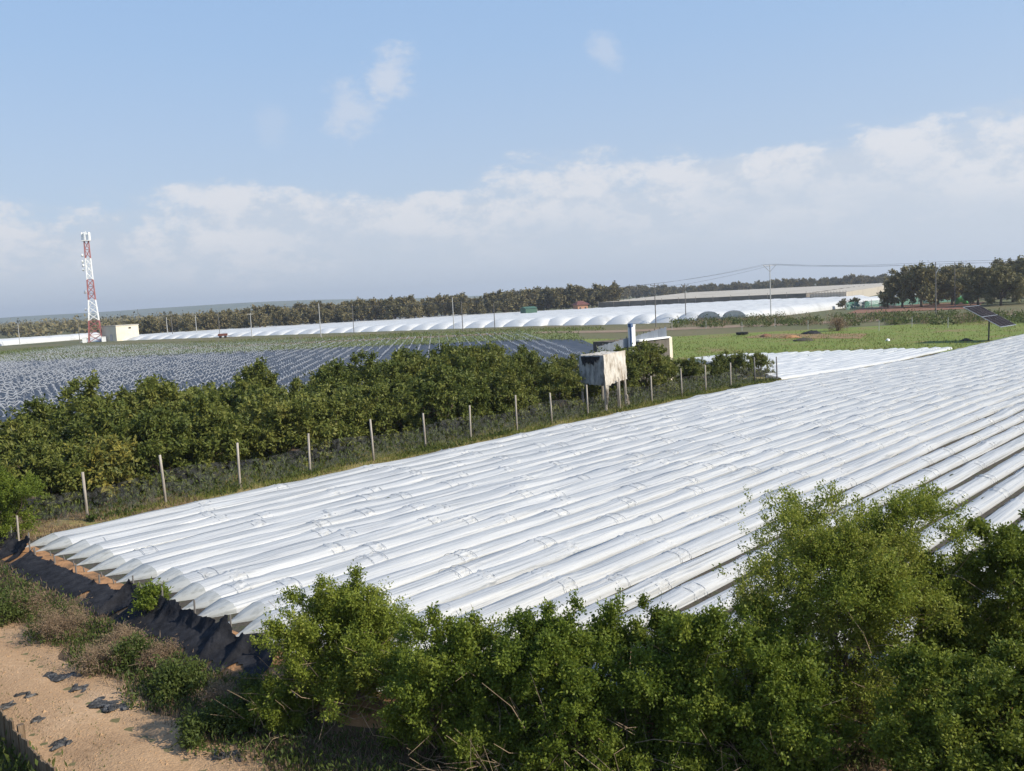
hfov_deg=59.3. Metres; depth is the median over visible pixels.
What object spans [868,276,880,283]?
oak tree
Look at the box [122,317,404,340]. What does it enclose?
polytunnel
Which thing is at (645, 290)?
oak tree
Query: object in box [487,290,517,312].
oak tree
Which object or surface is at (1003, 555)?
bush
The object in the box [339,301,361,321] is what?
oak tree
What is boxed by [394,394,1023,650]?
plastic tunnel
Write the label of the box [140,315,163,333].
oak tree
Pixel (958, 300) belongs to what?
tarpaulin
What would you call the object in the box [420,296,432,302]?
oak tree
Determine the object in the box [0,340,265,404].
hooped row
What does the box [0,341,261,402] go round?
hooped row
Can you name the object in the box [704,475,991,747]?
bush
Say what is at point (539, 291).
oak tree
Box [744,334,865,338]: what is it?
bare soil
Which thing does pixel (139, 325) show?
oak tree
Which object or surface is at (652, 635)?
bush
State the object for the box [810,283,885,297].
net house
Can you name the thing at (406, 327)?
polytunnel
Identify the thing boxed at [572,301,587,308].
house
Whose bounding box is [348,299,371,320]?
oak tree
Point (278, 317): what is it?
oak tree
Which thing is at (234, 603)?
plastic tunnel
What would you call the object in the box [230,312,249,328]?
oak tree
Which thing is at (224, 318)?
oak tree
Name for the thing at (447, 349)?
orchard tree
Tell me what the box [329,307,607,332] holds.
polytunnel
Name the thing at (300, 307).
oak tree
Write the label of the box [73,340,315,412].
hooped row
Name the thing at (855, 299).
oak tree
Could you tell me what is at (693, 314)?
polytunnel
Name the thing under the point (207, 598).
plastic tunnel
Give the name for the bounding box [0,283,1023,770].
ground
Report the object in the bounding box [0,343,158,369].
hooped row
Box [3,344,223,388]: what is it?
hooped row
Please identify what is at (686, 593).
plastic tunnel
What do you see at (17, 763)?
yard weeds
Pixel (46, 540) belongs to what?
plastic tunnel
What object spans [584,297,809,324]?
polytunnel
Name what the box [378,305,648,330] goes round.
polytunnel
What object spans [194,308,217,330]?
oak tree
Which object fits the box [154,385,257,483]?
orchard tree
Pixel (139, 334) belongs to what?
polytunnel
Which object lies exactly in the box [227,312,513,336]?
polytunnel
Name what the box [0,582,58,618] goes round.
dry shrub
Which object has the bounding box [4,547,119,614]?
shade netting
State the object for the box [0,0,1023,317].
sky
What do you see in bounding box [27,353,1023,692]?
field soil
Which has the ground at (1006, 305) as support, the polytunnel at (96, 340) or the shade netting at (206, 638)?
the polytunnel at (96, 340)
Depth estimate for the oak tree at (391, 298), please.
393.24 m
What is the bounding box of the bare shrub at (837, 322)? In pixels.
[826,316,851,331]
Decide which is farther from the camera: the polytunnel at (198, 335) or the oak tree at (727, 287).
the oak tree at (727, 287)
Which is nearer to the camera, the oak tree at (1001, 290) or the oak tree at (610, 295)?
the oak tree at (1001, 290)
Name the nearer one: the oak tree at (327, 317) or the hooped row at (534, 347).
the hooped row at (534, 347)
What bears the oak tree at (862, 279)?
on the ground at (1006, 305)
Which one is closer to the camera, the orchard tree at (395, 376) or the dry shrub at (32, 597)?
the dry shrub at (32, 597)
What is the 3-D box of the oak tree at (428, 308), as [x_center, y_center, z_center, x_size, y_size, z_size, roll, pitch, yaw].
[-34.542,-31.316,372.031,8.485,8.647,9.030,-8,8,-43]
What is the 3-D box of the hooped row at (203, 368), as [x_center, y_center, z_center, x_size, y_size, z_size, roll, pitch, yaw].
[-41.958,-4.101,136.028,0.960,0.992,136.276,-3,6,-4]
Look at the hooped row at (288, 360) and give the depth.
131.27 m
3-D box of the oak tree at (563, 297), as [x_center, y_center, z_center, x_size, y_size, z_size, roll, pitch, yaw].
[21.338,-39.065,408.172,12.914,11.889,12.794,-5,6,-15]
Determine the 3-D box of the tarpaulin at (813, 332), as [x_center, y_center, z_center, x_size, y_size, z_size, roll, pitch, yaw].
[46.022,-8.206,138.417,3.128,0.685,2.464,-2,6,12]
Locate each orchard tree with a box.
[0,393,70,450]
[0,415,59,476]
[0,438,108,517]
[0,450,21,518]
[40,395,154,476]
[49,432,148,508]
[50,369,133,440]
[101,406,202,499]
[115,373,197,414]
[121,380,220,460]
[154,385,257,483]
[188,382,234,406]
[191,379,277,458]
[223,355,286,398]
[231,390,340,468]
[246,379,327,448]
[292,360,335,397]
[298,383,380,459]
[299,357,367,427]
[342,345,387,400]
[345,378,429,443]
[360,346,426,382]
[367,354,426,430]
[386,355,452,420]
[401,362,484,438]
[422,341,468,365]
[426,343,501,414]
[439,350,515,425]
[471,340,536,395]
[487,359,545,420]
[509,344,557,402]
[535,365,586,413]
[541,353,578,398]
[566,371,601,403]
[576,343,657,398]
[623,339,680,394]
[644,354,685,389]
[672,355,714,384]
[705,352,735,380]
[712,350,756,379]
[745,351,775,376]
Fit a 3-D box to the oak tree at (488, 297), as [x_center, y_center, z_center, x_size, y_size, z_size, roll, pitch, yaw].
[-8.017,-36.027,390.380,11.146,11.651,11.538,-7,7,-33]
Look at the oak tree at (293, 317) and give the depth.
348.26 m
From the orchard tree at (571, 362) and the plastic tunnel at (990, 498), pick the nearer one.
the plastic tunnel at (990, 498)
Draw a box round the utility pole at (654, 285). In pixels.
[650,283,658,326]
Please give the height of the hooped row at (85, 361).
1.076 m
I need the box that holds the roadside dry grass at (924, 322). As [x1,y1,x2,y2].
[683,308,1023,325]
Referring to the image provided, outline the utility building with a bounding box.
[101,324,138,340]
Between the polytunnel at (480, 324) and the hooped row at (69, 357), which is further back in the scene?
the polytunnel at (480, 324)
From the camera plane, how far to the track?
179.95 m
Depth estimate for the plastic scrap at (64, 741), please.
15.88 m
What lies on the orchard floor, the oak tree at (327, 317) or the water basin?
the water basin
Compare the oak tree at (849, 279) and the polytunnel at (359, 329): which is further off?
the oak tree at (849, 279)
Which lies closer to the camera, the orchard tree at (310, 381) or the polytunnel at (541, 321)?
the orchard tree at (310, 381)
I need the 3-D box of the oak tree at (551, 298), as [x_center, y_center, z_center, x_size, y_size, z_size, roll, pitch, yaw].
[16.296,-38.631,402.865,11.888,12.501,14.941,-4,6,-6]
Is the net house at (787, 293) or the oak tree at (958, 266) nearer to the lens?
the oak tree at (958, 266)
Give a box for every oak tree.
[0,326,10,336]
[8,327,23,335]
[62,321,79,332]
[129,320,144,333]
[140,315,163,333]
[140,319,160,333]
[160,317,179,332]
[162,315,180,332]
[178,317,198,331]
[179,313,194,322]
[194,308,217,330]
[214,310,232,328]
[215,309,234,327]
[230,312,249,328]
[234,307,250,314]
[248,311,270,327]
[250,304,268,325]
[251,308,271,326]
[257,304,284,326]
[268,308,287,325]
[282,307,302,324]
[283,305,295,324]
[293,301,318,323]
[300,307,320,323]
[310,300,326,322]
[314,307,337,323]
[322,302,335,322]
[333,304,354,321]
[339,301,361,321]
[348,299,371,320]
[360,298,377,319]
[363,297,385,319]
[380,299,409,319]
[387,295,400,316]
[392,294,420,318]
[405,301,425,318]
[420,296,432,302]
[421,299,439,316]
[433,293,450,300]
[433,295,453,315]
[448,294,473,314]
[450,291,469,314]
[468,296,487,313]
[483,289,508,312]
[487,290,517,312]
[509,290,529,311]
[513,287,538,306]
[529,287,546,308]
[534,286,549,310]
[535,287,561,310]
[546,287,574,309]
[562,283,587,308]
[567,285,583,308]
[584,288,605,307]
[588,283,606,306]
[594,280,623,301]
[617,287,626,298]
[623,287,630,299]
[626,286,637,298]
[631,286,641,297]
[634,284,648,297]
[641,285,655,296]
[656,283,671,295]
[656,287,668,295]
[669,286,679,294]
[675,286,686,293]
[683,286,696,292]
[696,284,706,291]
[700,283,713,291]
[709,282,721,290]
[716,283,726,290]
[722,283,736,290]
[732,280,745,289]
[743,282,751,289]
[748,282,760,288]
[754,280,767,288]
[761,280,774,288]
[772,279,780,287]
[778,277,794,287]
[791,278,805,286]
[795,278,812,286]
[807,277,816,286]
[814,277,829,285]
[828,277,837,285]
[834,278,847,284]
[836,298,848,307]
[842,273,859,284]
[847,297,861,308]
[855,275,869,283]
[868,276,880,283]
[876,287,895,307]
[882,266,913,306]
[899,260,949,306]
[918,265,958,303]
[934,265,973,304]
[950,261,971,276]
[957,265,992,304]
[968,266,1009,299]
[980,263,1023,305]
[987,257,1002,268]
[995,255,1023,301]
[1008,258,1023,294]
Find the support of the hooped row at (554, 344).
on the ground at (1006, 305)
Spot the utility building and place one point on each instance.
(116, 332)
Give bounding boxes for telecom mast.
[81,231,105,342]
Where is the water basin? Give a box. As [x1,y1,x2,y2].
[593,336,672,386]
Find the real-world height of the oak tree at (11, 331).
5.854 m
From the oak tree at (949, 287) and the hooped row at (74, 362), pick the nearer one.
the hooped row at (74, 362)
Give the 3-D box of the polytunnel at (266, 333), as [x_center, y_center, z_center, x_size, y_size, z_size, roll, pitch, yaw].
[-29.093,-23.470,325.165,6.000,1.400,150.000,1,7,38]
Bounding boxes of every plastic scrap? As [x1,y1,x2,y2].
[0,700,16,709]
[15,691,38,698]
[31,716,45,722]
[42,671,82,681]
[50,736,72,749]
[70,683,88,691]
[86,696,120,711]
[108,702,131,711]
[211,748,246,761]
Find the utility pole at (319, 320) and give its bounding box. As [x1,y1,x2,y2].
[318,303,320,336]
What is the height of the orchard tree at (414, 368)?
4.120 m
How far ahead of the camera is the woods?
513.54 m
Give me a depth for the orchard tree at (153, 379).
45.75 m
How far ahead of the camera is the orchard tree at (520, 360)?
57.86 m
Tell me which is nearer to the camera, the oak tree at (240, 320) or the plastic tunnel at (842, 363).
the plastic tunnel at (842, 363)
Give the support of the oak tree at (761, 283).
on the ground at (1006, 305)
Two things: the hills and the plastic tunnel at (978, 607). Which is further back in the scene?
the hills
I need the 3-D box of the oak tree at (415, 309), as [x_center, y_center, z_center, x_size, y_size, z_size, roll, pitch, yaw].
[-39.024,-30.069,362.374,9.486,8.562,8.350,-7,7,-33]
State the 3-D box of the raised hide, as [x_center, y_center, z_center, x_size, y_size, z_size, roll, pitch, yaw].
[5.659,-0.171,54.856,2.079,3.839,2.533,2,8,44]
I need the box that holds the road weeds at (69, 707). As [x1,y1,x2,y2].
[1,625,269,769]
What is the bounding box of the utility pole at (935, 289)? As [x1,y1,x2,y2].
[935,262,939,313]
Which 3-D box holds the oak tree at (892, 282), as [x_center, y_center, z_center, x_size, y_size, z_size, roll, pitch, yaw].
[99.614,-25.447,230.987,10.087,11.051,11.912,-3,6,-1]
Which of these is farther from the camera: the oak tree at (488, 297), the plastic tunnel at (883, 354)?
the oak tree at (488, 297)
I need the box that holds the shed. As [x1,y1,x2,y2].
[520,306,536,312]
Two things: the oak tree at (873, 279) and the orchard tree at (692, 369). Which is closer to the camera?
the orchard tree at (692, 369)
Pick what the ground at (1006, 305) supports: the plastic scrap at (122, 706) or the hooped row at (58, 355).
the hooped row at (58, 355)
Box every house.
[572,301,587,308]
[598,283,876,307]
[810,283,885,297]
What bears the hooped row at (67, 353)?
on the ground at (1006, 305)
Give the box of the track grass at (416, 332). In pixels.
[0,326,605,357]
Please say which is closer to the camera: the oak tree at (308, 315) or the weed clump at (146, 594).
the weed clump at (146, 594)
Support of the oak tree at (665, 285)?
on the ground at (1006, 305)
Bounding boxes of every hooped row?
[0,340,256,398]
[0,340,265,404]
[0,340,274,407]
[0,340,280,411]
[0,341,235,390]
[0,341,249,395]
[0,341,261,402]
[0,342,192,377]
[0,342,205,380]
[0,342,243,392]
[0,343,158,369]
[0,343,164,370]
[0,343,179,375]
[0,343,190,376]
[0,344,115,360]
[0,344,125,363]
[0,344,148,367]
[0,345,104,359]
[0,345,135,364]
[0,346,157,371]
[1,339,288,416]
[1,342,198,379]
[1,342,214,384]
[1,343,219,386]
[1,344,118,361]
[1,344,139,365]
[1,347,93,358]
[2,343,211,382]
[2,344,134,363]
[2,344,168,372]
[3,343,147,365]
[3,343,157,368]
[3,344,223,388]
[4,343,181,372]
[11,339,296,413]
[56,339,299,407]
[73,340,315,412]
[104,340,306,397]
[177,341,317,387]
[179,338,328,390]
[181,339,336,390]
[217,339,340,388]
[218,336,349,386]
[254,337,371,400]
[275,337,356,371]
[277,336,363,382]
[286,336,378,388]
[373,337,400,361]
[494,332,552,362]
[504,333,561,358]
[510,331,576,358]
[515,330,586,354]
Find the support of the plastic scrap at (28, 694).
on the dirt road
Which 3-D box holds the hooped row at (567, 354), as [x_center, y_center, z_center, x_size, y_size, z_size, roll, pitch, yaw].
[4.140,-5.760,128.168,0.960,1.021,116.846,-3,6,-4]
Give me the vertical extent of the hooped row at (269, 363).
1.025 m
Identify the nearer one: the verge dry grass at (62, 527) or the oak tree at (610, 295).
the verge dry grass at (62, 527)
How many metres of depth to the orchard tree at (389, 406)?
44.66 m
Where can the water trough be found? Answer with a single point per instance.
(740, 333)
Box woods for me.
[0,303,327,337]
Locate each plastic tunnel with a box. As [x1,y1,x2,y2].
[25,334,1023,547]
[32,336,1023,551]
[49,338,1023,555]
[63,340,1023,559]
[73,342,1023,565]
[83,344,1023,571]
[100,347,1023,576]
[112,351,1023,583]
[139,353,1023,585]
[161,356,1023,592]
[170,360,1023,601]
[182,363,1023,609]
[198,366,1023,617]
[229,369,1023,623]
[236,373,1023,636]
[269,377,1023,643]
[279,382,1023,656]
[307,387,1023,668]
[360,401,1023,690]
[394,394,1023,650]
[494,411,1023,654]
[541,434,1023,690]
[610,451,1023,685]
[613,423,1023,628]
[707,352,786,363]
[711,352,797,363]
[728,467,1023,683]
[729,351,808,362]
[733,350,849,368]
[740,349,863,367]
[743,492,1023,695]
[756,349,882,368]
[761,347,928,376]
[761,349,872,367]
[762,348,897,369]
[765,347,940,377]
[767,350,828,360]
[768,350,841,362]
[768,351,820,359]
[769,348,904,370]
[771,347,951,379]
[771,348,914,371]
[825,520,1023,690]
[892,588,1013,686]
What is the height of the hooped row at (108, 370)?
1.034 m
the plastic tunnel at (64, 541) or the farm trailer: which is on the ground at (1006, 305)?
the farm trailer
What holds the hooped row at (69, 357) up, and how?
on the ground at (1006, 305)
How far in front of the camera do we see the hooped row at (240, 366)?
115.62 m
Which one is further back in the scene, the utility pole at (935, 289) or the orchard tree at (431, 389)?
the utility pole at (935, 289)
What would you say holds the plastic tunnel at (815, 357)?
on the meadow
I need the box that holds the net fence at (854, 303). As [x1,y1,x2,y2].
[846,295,960,309]
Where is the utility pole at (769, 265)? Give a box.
[763,264,775,313]
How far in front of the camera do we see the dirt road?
16.69 m
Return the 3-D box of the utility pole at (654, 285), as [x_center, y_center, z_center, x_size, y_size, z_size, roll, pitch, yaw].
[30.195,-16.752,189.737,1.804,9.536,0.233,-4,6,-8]
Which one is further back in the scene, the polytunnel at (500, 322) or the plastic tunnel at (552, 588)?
the polytunnel at (500, 322)
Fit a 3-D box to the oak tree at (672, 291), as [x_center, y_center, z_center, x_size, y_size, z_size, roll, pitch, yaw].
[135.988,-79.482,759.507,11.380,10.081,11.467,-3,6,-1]
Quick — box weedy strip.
[0,559,1020,770]
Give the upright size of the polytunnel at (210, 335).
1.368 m
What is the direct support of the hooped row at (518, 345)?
on the ground at (1006, 305)
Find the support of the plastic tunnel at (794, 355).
on the meadow
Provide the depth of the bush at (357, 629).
15.53 m
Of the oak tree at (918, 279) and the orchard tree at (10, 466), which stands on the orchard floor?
the orchard tree at (10, 466)
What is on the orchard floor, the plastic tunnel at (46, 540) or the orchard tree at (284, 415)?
the orchard tree at (284, 415)
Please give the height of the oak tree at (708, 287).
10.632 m
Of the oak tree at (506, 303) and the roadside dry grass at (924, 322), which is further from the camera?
the oak tree at (506, 303)
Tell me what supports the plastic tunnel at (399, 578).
on the field soil at (237, 627)
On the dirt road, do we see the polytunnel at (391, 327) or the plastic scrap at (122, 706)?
the plastic scrap at (122, 706)
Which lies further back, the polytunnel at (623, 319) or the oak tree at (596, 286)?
the oak tree at (596, 286)
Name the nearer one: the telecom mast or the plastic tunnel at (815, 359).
the plastic tunnel at (815, 359)
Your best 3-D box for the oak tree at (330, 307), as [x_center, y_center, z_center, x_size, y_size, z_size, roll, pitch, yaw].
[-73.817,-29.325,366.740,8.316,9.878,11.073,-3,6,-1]
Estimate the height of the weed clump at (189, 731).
0.758 m
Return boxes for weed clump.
[0,587,44,628]
[100,629,157,675]
[127,576,174,615]
[129,650,216,708]
[170,686,255,752]
[233,666,278,726]
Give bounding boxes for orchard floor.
[11,375,738,515]
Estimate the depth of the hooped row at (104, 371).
115.10 m
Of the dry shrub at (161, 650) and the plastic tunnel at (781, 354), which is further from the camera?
the plastic tunnel at (781, 354)
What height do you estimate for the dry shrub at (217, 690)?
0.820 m
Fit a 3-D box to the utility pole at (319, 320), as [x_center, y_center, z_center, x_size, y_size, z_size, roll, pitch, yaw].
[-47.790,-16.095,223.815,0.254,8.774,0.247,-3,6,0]
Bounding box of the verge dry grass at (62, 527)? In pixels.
[2,488,205,540]
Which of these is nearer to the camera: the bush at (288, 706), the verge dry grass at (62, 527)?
the bush at (288, 706)
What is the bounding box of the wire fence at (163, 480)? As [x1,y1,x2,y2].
[81,357,777,520]
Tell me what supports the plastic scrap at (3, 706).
on the dirt road
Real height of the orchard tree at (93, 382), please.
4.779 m
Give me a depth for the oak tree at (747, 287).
759.56 m
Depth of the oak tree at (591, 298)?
410.62 m
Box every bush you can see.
[0,465,50,542]
[210,669,346,749]
[247,559,428,738]
[360,600,532,770]
[400,701,581,770]
[465,587,703,770]
[572,721,727,770]
[613,593,724,725]
[628,585,868,770]
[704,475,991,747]
[858,631,1023,770]
[894,506,1023,701]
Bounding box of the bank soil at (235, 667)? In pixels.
[0,544,964,737]
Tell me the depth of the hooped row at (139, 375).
107.95 m
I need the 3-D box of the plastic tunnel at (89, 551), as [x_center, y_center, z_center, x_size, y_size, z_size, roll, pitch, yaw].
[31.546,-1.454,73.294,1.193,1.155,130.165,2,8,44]
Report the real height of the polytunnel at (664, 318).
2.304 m
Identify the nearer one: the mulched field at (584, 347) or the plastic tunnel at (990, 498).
the plastic tunnel at (990, 498)
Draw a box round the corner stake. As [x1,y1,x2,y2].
[16,515,19,540]
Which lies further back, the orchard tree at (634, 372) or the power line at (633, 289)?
the power line at (633, 289)
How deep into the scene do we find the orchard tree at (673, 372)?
62.96 m
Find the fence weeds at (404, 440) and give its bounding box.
[21,366,741,520]
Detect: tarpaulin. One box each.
[801,330,821,333]
[955,296,967,303]
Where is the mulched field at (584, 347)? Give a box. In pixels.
[0,339,592,421]
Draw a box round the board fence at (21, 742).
[0,708,55,770]
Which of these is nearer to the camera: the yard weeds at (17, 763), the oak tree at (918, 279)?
the yard weeds at (17, 763)
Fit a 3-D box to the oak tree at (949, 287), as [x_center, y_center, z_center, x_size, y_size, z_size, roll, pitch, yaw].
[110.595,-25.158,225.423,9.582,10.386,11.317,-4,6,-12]
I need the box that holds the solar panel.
[963,305,1015,340]
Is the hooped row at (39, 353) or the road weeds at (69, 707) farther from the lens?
the hooped row at (39, 353)
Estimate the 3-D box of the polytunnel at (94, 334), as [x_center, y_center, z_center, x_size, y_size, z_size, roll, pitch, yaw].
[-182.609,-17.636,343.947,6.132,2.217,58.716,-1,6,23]
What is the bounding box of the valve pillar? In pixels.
[627,323,635,346]
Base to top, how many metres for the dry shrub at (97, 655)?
0.889 m
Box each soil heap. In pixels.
[779,335,800,338]
[793,337,813,340]
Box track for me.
[4,312,1023,356]
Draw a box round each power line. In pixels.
[271,259,1013,306]
[276,261,1022,306]
[282,262,1000,306]
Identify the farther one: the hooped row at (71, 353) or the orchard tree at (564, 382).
the hooped row at (71, 353)
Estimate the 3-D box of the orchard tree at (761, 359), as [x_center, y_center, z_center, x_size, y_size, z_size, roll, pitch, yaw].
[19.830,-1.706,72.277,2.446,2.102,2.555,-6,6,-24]
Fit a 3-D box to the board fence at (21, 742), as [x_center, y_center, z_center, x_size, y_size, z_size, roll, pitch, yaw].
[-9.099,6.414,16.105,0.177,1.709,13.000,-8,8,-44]
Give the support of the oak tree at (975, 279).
on the ground at (1006, 305)
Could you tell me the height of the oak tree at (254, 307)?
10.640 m
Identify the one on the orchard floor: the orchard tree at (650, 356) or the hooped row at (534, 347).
the orchard tree at (650, 356)
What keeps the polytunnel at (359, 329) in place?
on the ground at (1006, 305)
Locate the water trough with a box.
[736,332,747,334]
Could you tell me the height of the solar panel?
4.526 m
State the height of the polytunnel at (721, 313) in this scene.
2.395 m
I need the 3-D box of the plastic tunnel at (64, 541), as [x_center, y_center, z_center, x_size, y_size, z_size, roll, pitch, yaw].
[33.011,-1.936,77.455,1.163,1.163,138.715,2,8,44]
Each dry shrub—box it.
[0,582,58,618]
[27,593,96,642]
[66,639,141,680]
[101,616,151,649]
[129,634,187,673]
[191,673,242,711]
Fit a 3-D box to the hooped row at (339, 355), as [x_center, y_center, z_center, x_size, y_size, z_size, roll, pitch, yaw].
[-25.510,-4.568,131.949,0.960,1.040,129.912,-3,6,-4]
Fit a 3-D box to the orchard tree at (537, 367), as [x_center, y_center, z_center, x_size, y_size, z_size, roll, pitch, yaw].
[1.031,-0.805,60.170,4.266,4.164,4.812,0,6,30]
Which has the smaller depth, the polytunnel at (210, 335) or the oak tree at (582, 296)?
the polytunnel at (210, 335)
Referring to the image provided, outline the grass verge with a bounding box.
[5,376,797,538]
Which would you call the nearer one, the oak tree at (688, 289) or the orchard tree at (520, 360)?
the orchard tree at (520, 360)
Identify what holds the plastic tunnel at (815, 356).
on the meadow
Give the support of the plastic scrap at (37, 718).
on the dirt road
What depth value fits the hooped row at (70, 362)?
146.22 m
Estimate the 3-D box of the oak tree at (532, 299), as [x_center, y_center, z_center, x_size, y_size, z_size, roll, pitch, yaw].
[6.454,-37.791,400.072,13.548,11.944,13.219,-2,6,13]
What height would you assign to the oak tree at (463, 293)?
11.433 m
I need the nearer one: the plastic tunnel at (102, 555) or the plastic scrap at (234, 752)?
the plastic scrap at (234, 752)
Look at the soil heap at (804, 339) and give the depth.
122.04 m
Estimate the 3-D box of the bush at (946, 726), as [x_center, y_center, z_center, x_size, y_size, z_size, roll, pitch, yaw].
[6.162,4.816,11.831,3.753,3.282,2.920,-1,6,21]
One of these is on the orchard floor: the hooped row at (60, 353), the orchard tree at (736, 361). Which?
the orchard tree at (736, 361)
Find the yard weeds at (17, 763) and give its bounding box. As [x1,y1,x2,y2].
[0,729,74,770]
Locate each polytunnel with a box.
[0,332,100,339]
[0,334,84,345]
[87,325,274,341]
[92,319,366,341]
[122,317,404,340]
[127,316,423,339]
[138,315,440,339]
[148,316,415,334]
[149,314,459,339]
[163,315,448,338]
[174,313,481,338]
[188,313,485,337]
[200,312,503,337]
[214,312,507,336]
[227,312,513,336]
[242,312,516,335]
[254,310,547,335]
[270,310,552,334]
[283,309,568,334]
[299,309,572,333]
[313,308,591,333]
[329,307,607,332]
[344,306,625,332]
[361,306,630,331]
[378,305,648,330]
[394,304,664,330]
[411,304,671,329]
[428,303,688,329]
[447,302,704,328]
[465,301,721,327]
[483,301,726,327]
[503,300,747,326]
[523,299,764,325]
[546,299,776,325]
[562,298,795,325]
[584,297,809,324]
[605,297,821,324]
[627,296,837,323]
[650,295,863,322]
[674,297,848,322]
[697,296,866,321]
[722,296,879,318]
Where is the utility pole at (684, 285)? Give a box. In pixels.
[681,283,686,314]
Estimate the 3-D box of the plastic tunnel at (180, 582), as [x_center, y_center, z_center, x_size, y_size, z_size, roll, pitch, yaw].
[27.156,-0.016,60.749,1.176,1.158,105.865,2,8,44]
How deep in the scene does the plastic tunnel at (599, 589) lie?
24.88 m
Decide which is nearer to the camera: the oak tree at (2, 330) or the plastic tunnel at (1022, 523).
the plastic tunnel at (1022, 523)
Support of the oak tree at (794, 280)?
on the ground at (1006, 305)
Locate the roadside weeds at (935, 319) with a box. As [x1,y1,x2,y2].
[668,307,1023,327]
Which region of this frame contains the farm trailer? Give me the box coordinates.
[218,333,229,337]
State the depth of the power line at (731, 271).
191.39 m
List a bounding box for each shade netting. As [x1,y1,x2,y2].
[0,525,30,561]
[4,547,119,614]
[96,575,278,686]
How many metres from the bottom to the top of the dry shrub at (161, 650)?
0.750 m
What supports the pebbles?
on the dirt road
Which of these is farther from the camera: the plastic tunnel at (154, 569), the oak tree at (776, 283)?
the oak tree at (776, 283)
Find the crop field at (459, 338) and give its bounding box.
[0,330,579,360]
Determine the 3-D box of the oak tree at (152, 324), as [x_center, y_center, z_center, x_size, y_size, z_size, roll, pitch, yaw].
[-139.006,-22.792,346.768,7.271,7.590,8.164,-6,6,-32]
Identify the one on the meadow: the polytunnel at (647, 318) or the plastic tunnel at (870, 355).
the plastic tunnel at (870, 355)
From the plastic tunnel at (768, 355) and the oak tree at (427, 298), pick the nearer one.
the plastic tunnel at (768, 355)
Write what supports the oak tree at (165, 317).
on the ground at (1006, 305)
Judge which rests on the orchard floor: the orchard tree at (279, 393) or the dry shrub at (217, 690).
the orchard tree at (279, 393)
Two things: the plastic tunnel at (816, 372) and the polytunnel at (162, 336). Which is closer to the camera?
the plastic tunnel at (816, 372)
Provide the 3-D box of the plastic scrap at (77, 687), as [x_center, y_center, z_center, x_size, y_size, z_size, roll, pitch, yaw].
[-8.817,6.145,18.340,0.480,0.062,0.334,-1,6,23]
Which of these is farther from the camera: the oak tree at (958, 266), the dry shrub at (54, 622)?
the oak tree at (958, 266)
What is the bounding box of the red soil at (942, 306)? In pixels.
[846,302,983,313]
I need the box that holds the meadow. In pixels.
[582,320,1023,361]
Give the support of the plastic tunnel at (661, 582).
on the field soil at (237, 627)
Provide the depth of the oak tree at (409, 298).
377.47 m
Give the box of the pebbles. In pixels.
[0,629,208,769]
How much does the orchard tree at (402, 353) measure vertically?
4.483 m
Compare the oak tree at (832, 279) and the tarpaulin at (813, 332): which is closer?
the tarpaulin at (813, 332)
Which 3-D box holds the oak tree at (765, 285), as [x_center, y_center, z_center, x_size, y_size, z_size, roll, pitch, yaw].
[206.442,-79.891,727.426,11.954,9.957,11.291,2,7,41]
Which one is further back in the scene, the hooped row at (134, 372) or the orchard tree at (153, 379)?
the hooped row at (134, 372)
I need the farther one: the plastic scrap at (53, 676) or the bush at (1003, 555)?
the plastic scrap at (53, 676)
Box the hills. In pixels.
[0,296,482,323]
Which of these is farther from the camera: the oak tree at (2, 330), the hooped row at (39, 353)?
the oak tree at (2, 330)
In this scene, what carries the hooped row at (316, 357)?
on the ground at (1006, 305)
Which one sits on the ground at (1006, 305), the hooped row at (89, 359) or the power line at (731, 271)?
the hooped row at (89, 359)
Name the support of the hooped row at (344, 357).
on the ground at (1006, 305)
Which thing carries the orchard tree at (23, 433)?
on the orchard floor
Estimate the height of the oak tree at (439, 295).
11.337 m
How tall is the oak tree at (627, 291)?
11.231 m
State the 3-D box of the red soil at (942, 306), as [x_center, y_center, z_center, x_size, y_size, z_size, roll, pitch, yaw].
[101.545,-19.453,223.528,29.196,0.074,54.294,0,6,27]
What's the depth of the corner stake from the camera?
28.72 m
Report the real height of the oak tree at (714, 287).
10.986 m
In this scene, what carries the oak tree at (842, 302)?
on the ground at (1006, 305)
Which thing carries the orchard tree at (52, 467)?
on the orchard floor
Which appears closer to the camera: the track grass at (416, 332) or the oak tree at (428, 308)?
the track grass at (416, 332)
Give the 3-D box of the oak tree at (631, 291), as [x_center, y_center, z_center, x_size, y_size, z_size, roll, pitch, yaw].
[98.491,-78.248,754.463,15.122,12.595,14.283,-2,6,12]
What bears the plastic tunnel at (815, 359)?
on the meadow
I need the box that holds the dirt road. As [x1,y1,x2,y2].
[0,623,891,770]
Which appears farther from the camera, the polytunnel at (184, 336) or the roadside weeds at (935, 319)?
the polytunnel at (184, 336)
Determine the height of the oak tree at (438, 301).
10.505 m
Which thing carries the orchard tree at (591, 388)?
on the orchard floor
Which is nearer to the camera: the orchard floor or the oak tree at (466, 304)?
the orchard floor
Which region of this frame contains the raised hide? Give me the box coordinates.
[579,350,629,410]
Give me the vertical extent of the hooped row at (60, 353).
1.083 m
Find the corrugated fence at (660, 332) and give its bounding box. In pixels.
[596,325,666,351]
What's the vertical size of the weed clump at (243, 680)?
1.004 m

